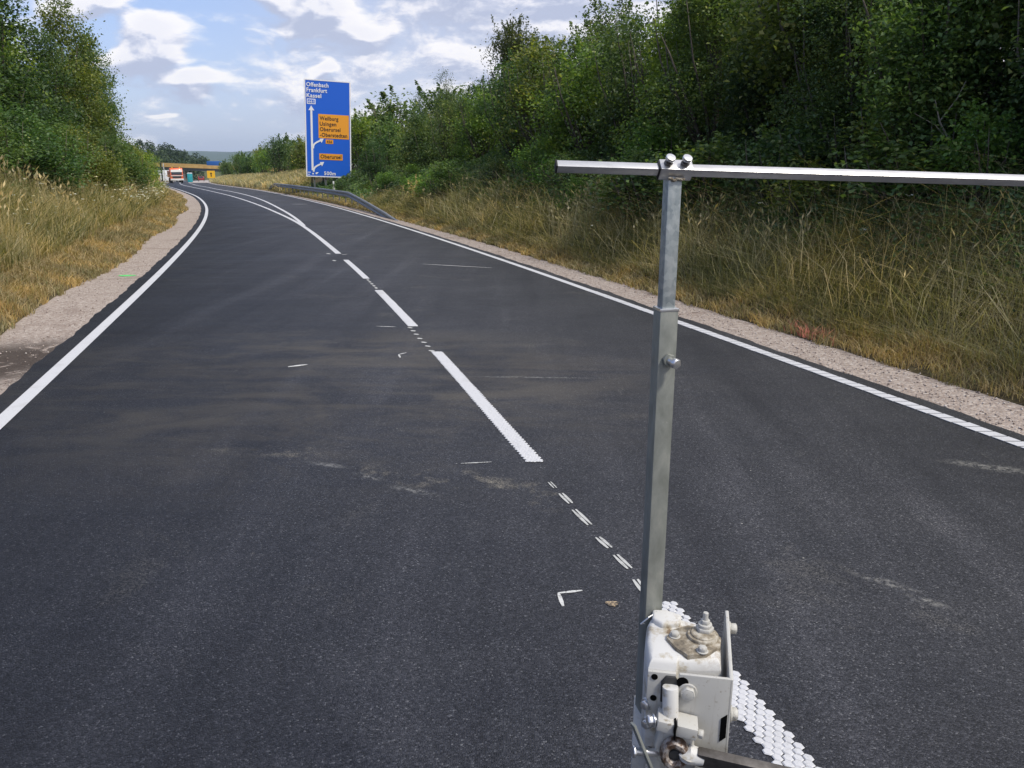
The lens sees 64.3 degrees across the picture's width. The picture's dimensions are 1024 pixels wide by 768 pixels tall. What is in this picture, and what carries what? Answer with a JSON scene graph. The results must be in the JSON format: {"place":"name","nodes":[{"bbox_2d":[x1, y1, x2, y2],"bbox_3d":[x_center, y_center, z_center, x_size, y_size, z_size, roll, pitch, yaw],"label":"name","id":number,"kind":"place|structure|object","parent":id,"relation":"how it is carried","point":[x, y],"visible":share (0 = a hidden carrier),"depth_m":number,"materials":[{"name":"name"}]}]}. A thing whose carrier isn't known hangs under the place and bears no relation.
{"place":"outdoors","nodes":[
{"label":"outdoors","id":0,"kind":"place"},
{"bbox_2d":[158,162,248,179],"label":"hill","id":1,"kind":"structure","parent":0,"point":[217,174],"depth_m":476.55,"materials":[{"name":"green plant"}]},
{"bbox_2d":[126,139,209,179],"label":"wood","id":2,"kind":"object","parent":1,"relation":"on","point":[166,153],"visible":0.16,"depth_m":509.65,"materials":[{"name":"green plant"}]},
{"bbox_2d":[170,151,354,161],"bbox_3d":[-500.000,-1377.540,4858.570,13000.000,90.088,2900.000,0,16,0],"label":"distant hills","id":3,"kind":"structure","parent":0,"point":[215,156],"depth_m":4007.09,"materials":[{"name":"grey"}]},
{"bbox_2d":[4,171,907,249],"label":"flower stalks","id":4,"kind":"object","parent":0,"point":[167,190],"visible":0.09,"depth_m":26.09,"materials":[{"name":"green plant"}]},
{"bbox_2d":[0,0,1009,151],"label":"sky","id":5,"kind":"structure","parent":0,"point":[201,75],"materials":[{"name":"white"}]},
{"bbox_2d":[0,180,1023,767],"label":"road","id":6,"kind":"structure","parent":0,"point":[292,482],"depth_m":4.60,"materials":[{"name":"grey asphalt"}]},
{"bbox_2d":[167,167,183,182],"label":"works truck","id":7,"kind":"object","parent":6,"relation":"on","point":[174,174],"visible":1,"depth_m":166.71,"materials":[{"name":"orange"}]},
{"bbox_2d":[0,211,1023,431],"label":"loose stones","id":8,"kind":"object","parent":6,"relation":"on","point":[890,380],"visible":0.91,"depth_m":9.15,"materials":[{"name":"beige gravel"}]},
{"bbox_2d":[554,154,1023,767],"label":"guide pointer","id":9,"kind":"object","parent":6,"relation":"on","point":[684,712],"visible":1,"depth_m":1.80,"materials":[{"name":"silver metal"}]},
{"bbox_2d":[0,71,1023,405],"bbox_3d":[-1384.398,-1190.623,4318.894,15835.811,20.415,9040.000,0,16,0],"label":"ground","id":10,"kind":"structure","parent":0,"point":[916,369],"depth_m":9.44,"materials":[{"name":"beige plant"}]},
{"bbox_2d":[0,5,29,117],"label":"tall tree","id":11,"kind":"object","parent":10,"relation":"on","point":[1,75],"visible":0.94,"depth_m":24.06,"materials":[{"name":"green plant"}]},
{"bbox_2d":[0,103,50,189],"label":"shrub","id":12,"kind":"object","parent":10,"relation":"on","point":[5,133],"visible":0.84,"depth_m":20.76,"materials":[{"name":"green plant"}]},
{"bbox_2d":[0,1,61,126],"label":"tall tree","id":13,"kind":"object","parent":10,"relation":"on","point":[12,53],"visible":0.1,"depth_m":31.12,"materials":[{"name":"green plant"}]},
{"bbox_2d":[0,0,91,143],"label":"tall tree","id":14,"kind":"object","parent":10,"relation":"on","point":[22,83],"visible":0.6,"depth_m":26.88,"materials":[{"name":"green plant"}]},
{"bbox_2d":[0,101,104,191],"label":"shrub","id":15,"kind":"object","parent":10,"relation":"on","point":[44,158],"visible":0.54,"depth_m":23.61,"materials":[{"name":"green plant"}]},
{"bbox_2d":[9,24,102,146],"bbox_3d":[-19.761,-11.988,34.618,4.698,6.062,4.039,6,18,11],"label":"tall tree","id":16,"kind":"object","parent":10,"relation":"on","point":[41,53],"visible":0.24,"depth_m":33.98,"materials":[{"name":"green plant"}]},
{"bbox_2d":[12,109,107,186],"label":"shrub","id":17,"kind":"object","parent":10,"relation":"on","point":[60,128],"visible":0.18,"depth_m":26.28,"materials":[{"name":"green plant"}]},
{"bbox_2d":[23,0,130,148],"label":"tall tree","id":18,"kind":"object","parent":10,"relation":"on","point":[54,15],"visible":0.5,"depth_m":37.69,"materials":[{"name":"green plant"}]},
{"bbox_2d":[51,119,139,190],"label":"shrub","id":19,"kind":"object","parent":10,"relation":"on","point":[101,169],"visible":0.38,"depth_m":29.71,"materials":[{"name":"green plant"}]},
{"bbox_2d":[65,27,132,149],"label":"tall tree","id":20,"kind":"object","parent":10,"relation":"on","point":[106,84],"visible":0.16,"depth_m":41.89,"materials":[{"name":"green plant"}]},
{"bbox_2d":[0,180,200,394],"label":"gravel shoulder","id":21,"kind":"object","parent":10,"relation":"on","point":[15,355],"visible":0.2,"depth_m":11.68},
{"bbox_2d":[70,50,139,150],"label":"tall tree","id":22,"kind":"object","parent":10,"relation":"on","point":[116,110],"visible":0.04,"depth_m":48.32,"materials":[{"name":"green plant"}]},
{"bbox_2d":[72,125,140,186],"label":"shrub","id":23,"kind":"object","parent":10,"relation":"on","point":[114,141],"visible":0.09,"depth_m":33.28,"materials":[{"name":"green plant"}]},
{"bbox_2d":[97,132,159,189],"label":"shrub","id":24,"kind":"object","parent":10,"relation":"on","point":[131,166],"visible":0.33,"depth_m":36.79,"materials":[{"name":"green plant"}]},
{"bbox_2d":[104,138,161,192],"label":"shrub","id":25,"kind":"object","parent":10,"relation":"on","point":[134,148],"visible":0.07,"depth_m":40.09,"materials":[{"name":"green plant"}]},
{"bbox_2d":[134,149,167,189],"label":"shrub","id":26,"kind":"object","parent":10,"relation":"on","point":[156,177],"visible":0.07,"depth_m":46.90,"materials":[{"name":"green plant"}]},
{"bbox_2d":[137,151,168,191],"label":"shrub","id":27,"kind":"object","parent":10,"relation":"on","point":[148,167],"visible":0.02,"depth_m":43.68,"materials":[{"name":"green plant"}]},
{"bbox_2d":[153,163,283,180],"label":"bridge","id":28,"kind":"structure","parent":10,"relation":"on","point":[187,168],"depth_m":318.71,"materials":[{"name":"orange"}]},
{"bbox_2d":[219,160,234,174],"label":"roadside tree","id":29,"kind":"object","parent":10,"relation":"on","point":[225,169],"visible":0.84,"depth_m":207.31,"materials":[{"name":"green plant"}]},
{"bbox_2d":[224,151,247,173],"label":"roadside tree","id":30,"kind":"object","parent":10,"relation":"on","point":[235,160],"visible":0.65,"depth_m":158.76,"materials":[{"name":"green plant"}]},
{"bbox_2d":[229,152,261,174],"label":"roadside tree","id":31,"kind":"object","parent":10,"relation":"on","point":[248,167],"visible":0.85,"depth_m":140.63,"materials":[{"name":"green plant"}]},
{"bbox_2d":[250,148,272,172],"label":"roadside tree","id":32,"kind":"object","parent":10,"relation":"on","point":[259,161],"visible":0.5,"depth_m":124.99,"materials":[{"name":"green plant"}]},
{"bbox_2d":[254,132,297,172],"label":"roadside tree","id":33,"kind":"object","parent":10,"relation":"on","point":[279,148],"visible":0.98,"depth_m":99.67,"materials":[{"name":"green plant"}]},
{"bbox_2d":[265,136,300,172],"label":"roadside tree","id":34,"kind":"object","parent":10,"relation":"on","point":[292,167],"visible":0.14,"depth_m":111.70,"materials":[{"name":"green plant"}]},
{"bbox_2d":[284,135,305,171],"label":"roadside tree","id":35,"kind":"object","parent":10,"relation":"on","point":[299,159],"visible":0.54,"depth_m":89.73,"materials":[{"name":"green plant"}]},
{"bbox_2d":[304,79,350,186],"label":"road sign","id":36,"kind":"object","parent":10,"relation":"on","point":[327,105],"visible":1,"depth_m":63.62,"materials":[{"name":"blue metal"}]},
{"bbox_2d":[269,183,397,220],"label":"guardrail","id":37,"kind":"object","parent":10,"relation":"on","point":[367,205],"visible":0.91,"depth_m":46.55,"materials":[{"name":"metal"}]},
{"bbox_2d":[329,180,350,196],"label":"young bush","id":38,"kind":"object","parent":10,"relation":"on","point":[338,186],"visible":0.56,"depth_m":55.09,"materials":[{"name":"green plant"}]},
{"bbox_2d":[351,112,379,166],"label":"roadside tree","id":39,"kind":"object","parent":10,"relation":"on","point":[352,162],"visible":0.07,"depth_m":73.97,"materials":[{"name":"green plant"}]},
{"bbox_2d":[351,108,384,168],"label":"roadside tree","id":40,"kind":"object","parent":10,"relation":"on","point":[359,137],"visible":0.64,"depth_m":66.36,"materials":[{"name":"green plant"}]},
{"bbox_2d":[353,132,392,186],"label":"leafy shrub","id":41,"kind":"object","parent":10,"relation":"on","point":[374,166],"visible":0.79,"depth_m":52.77,"materials":[{"name":"green plant"}]},
{"bbox_2d":[368,171,397,194],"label":"young bush","id":42,"kind":"object","parent":10,"relation":"on","point":[384,178],"visible":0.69,"depth_m":42.95,"materials":[{"name":"green plant"}]},
{"bbox_2d":[363,112,406,168],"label":"roadside tree","id":43,"kind":"object","parent":10,"relation":"on","point":[393,129],"visible":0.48,"depth_m":60.30,"materials":[{"name":"green plant"}]},
{"bbox_2d":[353,85,420,149],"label":"roadside tree","id":44,"kind":"object","parent":10,"relation":"on","point":[397,108],"visible":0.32,"depth_m":69.11,"materials":[{"name":"green plant"}]},
{"bbox_2d":[385,133,408,175],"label":"leafy shrub","id":45,"kind":"object","parent":10,"relation":"on","point":[395,157],"visible":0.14,"depth_m":48.23,"materials":[{"name":"green plant"}]},
{"bbox_2d":[396,163,420,182],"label":"young bush","id":46,"kind":"object","parent":10,"relation":"on","point":[411,168],"visible":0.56,"depth_m":39.33,"materials":[{"name":"green plant"}]},
{"bbox_2d":[395,173,422,191],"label":"young bush","id":47,"kind":"object","parent":10,"relation":"on","point":[406,180],"visible":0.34,"depth_m":37.04,"materials":[{"name":"green plant"}]},
{"bbox_2d":[388,120,431,176],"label":"leafy shrub","id":48,"kind":"object","parent":10,"relation":"on","point":[405,160],"visible":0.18,"depth_m":44.56,"materials":[{"name":"green plant"}]},
{"bbox_2d":[401,89,430,138],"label":"bushy tree","id":49,"kind":"object","parent":10,"relation":"on","point":[420,94],"visible":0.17,"depth_m":50.12,"materials":[{"name":"green plant"}]},
{"bbox_2d":[393,106,451,169],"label":"leafy shrub","id":50,"kind":"object","parent":10,"relation":"on","point":[418,148],"visible":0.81,"depth_m":40.27,"materials":[{"name":"green plant"}]},
{"bbox_2d":[403,170,452,196],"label":"young bush","id":51,"kind":"object","parent":10,"relation":"on","point":[424,186],"visible":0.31,"depth_m":33.68,"materials":[{"name":"green plant"}]},
{"bbox_2d":[402,80,471,129],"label":"roadside tree","id":52,"kind":"object","parent":10,"relation":"on","point":[431,99],"visible":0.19,"depth_m":63.23,"materials":[{"name":"green plant"}]},
{"bbox_2d":[431,69,460,138],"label":"bushy tree","id":53,"kind":"object","parent":10,"relation":"on","point":[440,98],"visible":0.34,"depth_m":46.05,"materials":[{"name":"green plant"}]},
{"bbox_2d":[417,158,475,195],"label":"young bush","id":54,"kind":"object","parent":10,"relation":"on","point":[441,174],"visible":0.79,"depth_m":31.47,"materials":[{"name":"green plant"}]},
{"bbox_2d":[418,85,477,161],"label":"leafy shrub","id":55,"kind":"object","parent":10,"relation":"on","point":[443,138],"visible":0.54,"depth_m":37.04,"materials":[{"name":"green plant"}]},
{"bbox_2d":[1,172,912,229],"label":"white flowers","id":56,"kind":"object","parent":10,"relation":"on","point":[167,187],"visible":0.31,"depth_m":29.67,"materials":[{"name":"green plant"}]},
{"bbox_2d":[451,83,477,153],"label":"bushy tree","id":57,"kind":"object","parent":10,"relation":"on","point":[464,92],"visible":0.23,"depth_m":42.03,"materials":[{"name":"green plant"}]},
{"bbox_2d":[442,83,507,161],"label":"leafy shrub","id":58,"kind":"object","parent":10,"relation":"on","point":[472,128],"visible":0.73,"depth_m":34.10,"materials":[{"name":"green plant"}]},
{"bbox_2d":[462,75,500,142],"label":"bushy tree","id":59,"kind":"object","parent":10,"relation":"on","point":[473,90],"visible":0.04,"depth_m":43.39,"materials":[{"name":"green plant"}]},
{"bbox_2d":[471,156,519,190],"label":"young bush","id":60,"kind":"object","parent":10,"relation":"on","point":[498,165],"visible":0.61,"depth_m":27.80,"materials":[{"name":"green plant"}]},
{"bbox_2d":[466,37,543,158],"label":"leafy shrub","id":61,"kind":"object","parent":10,"relation":"on","point":[499,116],"visible":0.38,"depth_m":30.97,"materials":[{"name":"green plant"}]},
{"bbox_2d":[471,16,550,143],"bbox_3d":[0.183,-13.103,35.673,4.104,5.959,3.844,9,19,35],"label":"bushy tree","id":62,"kind":"object","parent":10,"relation":"on","point":[510,37],"visible":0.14,"depth_m":35.23,"materials":[{"name":"green plant"}]},
{"bbox_2d":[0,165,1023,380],"bbox_3d":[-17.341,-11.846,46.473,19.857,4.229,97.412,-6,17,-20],"label":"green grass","id":63,"kind":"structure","parent":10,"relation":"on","point":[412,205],"depth_m":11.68,"materials":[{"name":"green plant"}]},
{"bbox_2d":[0,137,1023,357],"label":"seeding grass","id":64,"kind":"structure","parent":10,"relation":"on","point":[44,185],"depth_m":13.39,"materials":[{"name":"plant"}]},
{"bbox_2d":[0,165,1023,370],"bbox_3d":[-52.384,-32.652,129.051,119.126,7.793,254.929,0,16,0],"label":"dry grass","id":65,"kind":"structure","parent":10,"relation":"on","point":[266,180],"depth_m":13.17,"materials":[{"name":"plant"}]},
{"bbox_2d":[481,8,542,140],"bbox_3d":[-0.168,-13.416,36.376,3.033,6.242,3.229,-9,17,-32],"label":"bushy tree","id":66,"kind":"object","parent":10,"relation":"on","point":[504,36],"visible":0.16,"depth_m":35.76,"materials":[{"name":"green plant"}]},
{"bbox_2d":[1,76,1023,313],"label":"undergrowth","id":67,"kind":"object","parent":10,"relation":"on","point":[357,191],"visible":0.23,"depth_m":12.54,"materials":[{"name":"green plant"}]},
{"bbox_2d":[503,139,544,179],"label":"young bush","id":68,"kind":"object","parent":10,"relation":"on","point":[519,160],"visible":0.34,"depth_m":26.15,"materials":[{"name":"green plant"}]},
{"bbox_2d":[482,33,579,149],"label":"leafy shrub","id":69,"kind":"object","parent":10,"relation":"on","point":[519,94],"visible":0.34,"depth_m":28.17,"materials":[{"name":"green plant"}]},
{"bbox_2d":[524,153,558,188],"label":"young bush","id":70,"kind":"object","parent":10,"relation":"on","point":[542,175],"visible":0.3,"depth_m":23.65,"materials":[{"name":"green plant"}]},
{"bbox_2d":[515,132,571,173],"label":"young bush","id":71,"kind":"object","parent":10,"relation":"on","point":[538,159],"visible":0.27,"depth_m":25.08,"materials":[{"name":"green plant"}]},
{"bbox_2d":[528,27,560,65],"bbox_3d":[1.454,-13.743,37.627,2.700,5.220,2.536,-10,17,-26],"label":"bushy tree","id":72,"kind":"object","parent":10,"relation":"on","point":[553,40],"visible":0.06,"depth_m":37.15,"materials":[{"name":"green plant"}]},
{"bbox_2d":[539,154,595,197],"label":"young bush","id":73,"kind":"object","parent":10,"relation":"on","point":[564,177],"visible":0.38,"depth_m":21.38,"materials":[{"name":"green plant"}]},
{"bbox_2d":[532,148,605,189],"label":"young bush","id":74,"kind":"object","parent":10,"relation":"on","point":[556,155],"visible":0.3,"depth_m":22.31,"materials":[{"name":"green plant"}]},
{"bbox_2d":[547,175,595,212],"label":"young bush","id":75,"kind":"object","parent":10,"relation":"on","point":[579,182],"visible":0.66,"depth_m":20.25,"materials":[{"name":"green plant"}]},
{"bbox_2d":[514,5,634,151],"bbox_3d":[2.167,-9.431,26.177,3.988,4.586,3.735,8,17,32],"label":"leafy shrub","id":76,"kind":"object","parent":10,"relation":"on","point":[569,52],"visible":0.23,"depth_m":25.61,"materials":[{"name":"green plant"}]},
{"bbox_2d":[513,34,638,162],"bbox_3d":[2.168,-8.252,24.196,4.102,3.894,4.070,-14,21,-42],"label":"leafy shrub","id":77,"kind":"object","parent":10,"relation":"on","point":[569,95],"visible":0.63,"depth_m":23.76,"materials":[{"name":"green plant"}]},
{"bbox_2d":[558,0,657,129],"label":"bushy tree","id":78,"kind":"object","parent":10,"relation":"on","point":[603,13],"visible":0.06,"depth_m":30.32,"materials":[{"name":"green plant"}]},
{"bbox_2d":[212,183,1023,434],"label":"gravel shoulder","id":79,"kind":"object","parent":10,"relation":"on","point":[839,356],"visible":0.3,"depth_m":8.92},
{"bbox_2d":[567,0,675,154],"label":"leafy shrub","id":80,"kind":"object","parent":10,"relation":"on","point":[608,117],"visible":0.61,"depth_m":21.34,"materials":[{"name":"green plant"}]},
{"bbox_2d":[583,14,659,132],"bbox_3d":[3.814,-10.089,27.154,4.158,4.177,4.267,-6,16,-19],"label":"bushy tree","id":81,"kind":"object","parent":10,"relation":"on","point":[607,28],"visible":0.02,"depth_m":26.85,"materials":[{"name":"green plant"}]},
{"bbox_2d":[568,144,681,221],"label":"young bush","id":82,"kind":"object","parent":10,"relation":"on","point":[622,190],"visible":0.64,"depth_m":16.90,"materials":[{"name":"green plant"}]},
{"bbox_2d":[592,149,659,198],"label":"young bush","id":83,"kind":"object","parent":10,"relation":"on","point":[628,155],"visible":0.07,"depth_m":18.18,"materials":[{"name":"green plant"}]},
{"bbox_2d":[585,113,690,175],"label":"young bush","id":84,"kind":"object","parent":10,"relation":"on","point":[644,143],"visible":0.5,"depth_m":18.81,"materials":[{"name":"green plant"}]},
{"bbox_2d":[597,2,747,153],"bbox_3d":[4.262,-7.414,20.093,3.859,3.985,3.589,-11,19,-35],"label":"leafy shrub","id":85,"kind":"object","parent":10,"relation":"on","point":[656,57],"visible":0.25,"depth_m":19.53,"materials":[{"name":"green plant"}]},
{"bbox_2d":[612,0,738,122],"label":"bushy tree","id":86,"kind":"object","parent":10,"relation":"on","point":[665,2],"depth_m":24.04,"materials":[{"name":"green plant"}]},
{"bbox_2d":[626,128,759,214],"bbox_3d":[3.784,-3.884,15.410,3.132,1.810,3.007,-7,18,-20],"label":"young bush","id":87,"kind":"object","parent":10,"relation":"on","point":[696,181],"visible":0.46,"depth_m":15.10,"materials":[{"name":"green plant"}]},
{"bbox_2d":[626,0,772,158],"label":"leafy shrub","id":88,"kind":"object","parent":10,"relation":"on","point":[707,31],"visible":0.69,"depth_m":17.61,"materials":[{"name":"green plant"}]},
{"bbox_2d":[697,138,742,179],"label":"young bush","id":89,"kind":"object","parent":10,"relation":"on","point":[723,144],"visible":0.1,"depth_m":16.10,"materials":[{"name":"green plant"}]},
{"bbox_2d":[706,139,777,197],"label":"young bush","id":90,"kind":"object","parent":10,"relation":"on","point":[732,181],"visible":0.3,"depth_m":14.69,"materials":[{"name":"green plant"}]},
{"bbox_2d":[693,0,837,146],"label":"leafy shrub","id":91,"kind":"object","parent":10,"relation":"on","point":[737,93],"visible":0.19,"depth_m":16.39,"materials":[{"name":"green plant"}]},
{"bbox_2d":[720,115,851,203],"bbox_3d":[4.639,-3.673,13.925,2.554,1.859,2.660,-5,16,-27],"label":"young bush","id":92,"kind":"object","parent":10,"relation":"on","point":[785,141],"visible":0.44,"depth_m":13.59,"materials":[{"name":"green plant"}]},
{"bbox_2d":[731,155,877,227],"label":"young bush","id":93,"kind":"object","parent":10,"relation":"on","point":[808,187],"visible":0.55,"depth_m":12.47,"materials":[{"name":"green plant"}]},
{"bbox_2d":[783,319,841,345],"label":"sprayed grass","id":94,"kind":"structure","parent":10,"relation":"on","point":[808,334],"depth_m":9.60,"materials":[{"name":"brown plant"}]},
{"bbox_2d":[752,90,899,186],"bbox_3d":[5.112,-3.781,13.278,2.274,1.916,2.354,-9,16,-36],"label":"young bush","id":95,"kind":"object","parent":10,"relation":"on","point":[838,117],"visible":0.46,"depth_m":13.12,"materials":[{"name":"green plant"}]},
{"bbox_2d":[749,0,936,157],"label":"leafy shrub","id":96,"kind":"object","parent":10,"relation":"on","point":[835,12],"visible":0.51,"depth_m":13.21,"materials":[{"name":"green plant"}]},
{"bbox_2d":[706,0,993,135],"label":"leafy shrub","id":97,"kind":"object","parent":10,"relation":"on","point":[774,60],"visible":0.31,"depth_m":14.50,"materials":[{"name":"green plant"}]},
{"bbox_2d":[799,119,1009,219],"bbox_3d":[5.443,-2.921,11.373,2.969,1.567,3.093,-8,18,-22],"label":"young bush","id":98,"kind":"object","parent":10,"relation":"on","point":[905,162],"visible":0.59,"depth_m":11.02,"materials":[{"name":"green plant"}]},
{"bbox_2d":[807,77,1010,194],"bbox_3d":[5.704,-3.467,11.870,2.596,1.966,2.687,10,20,28],"label":"young bush","id":99,"kind":"object","parent":10,"relation":"on","point":[945,89],"visible":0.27,"depth_m":11.42,"materials":[{"name":"green plant"}]},
{"bbox_2d":[830,0,1023,155],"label":"leafy shrub","id":100,"kind":"object","parent":10,"relation":"on","point":[935,53],"visible":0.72,"depth_m":11.11,"materials":[{"name":"green plant"}]},
{"bbox_2d":[916,81,965,146],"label":"bare stem","id":101,"kind":"object","parent":10,"relation":"on","point":[941,125],"visible":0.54,"depth_m":10.91,"materials":[{"name":"beige plant"}]},
{"bbox_2d":[882,95,1023,210],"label":"young bush","id":102,"kind":"object","parent":10,"relation":"on","point":[971,143],"visible":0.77,"depth_m":10.24,"materials":[{"name":"green plant"}]},
{"bbox_2d":[941,0,1023,121],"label":"leafy shrub","id":103,"kind":"object","parent":10,"relation":"on","point":[996,36],"visible":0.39,"depth_m":10.80,"materials":[{"name":"green plant"}]},
{"bbox_2d":[988,1,1023,133],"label":"leafy shrub","id":104,"kind":"object","parent":10,"relation":"on","point":[1020,65],"visible":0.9,"depth_m":9.96,"materials":[{"name":"green plant"}]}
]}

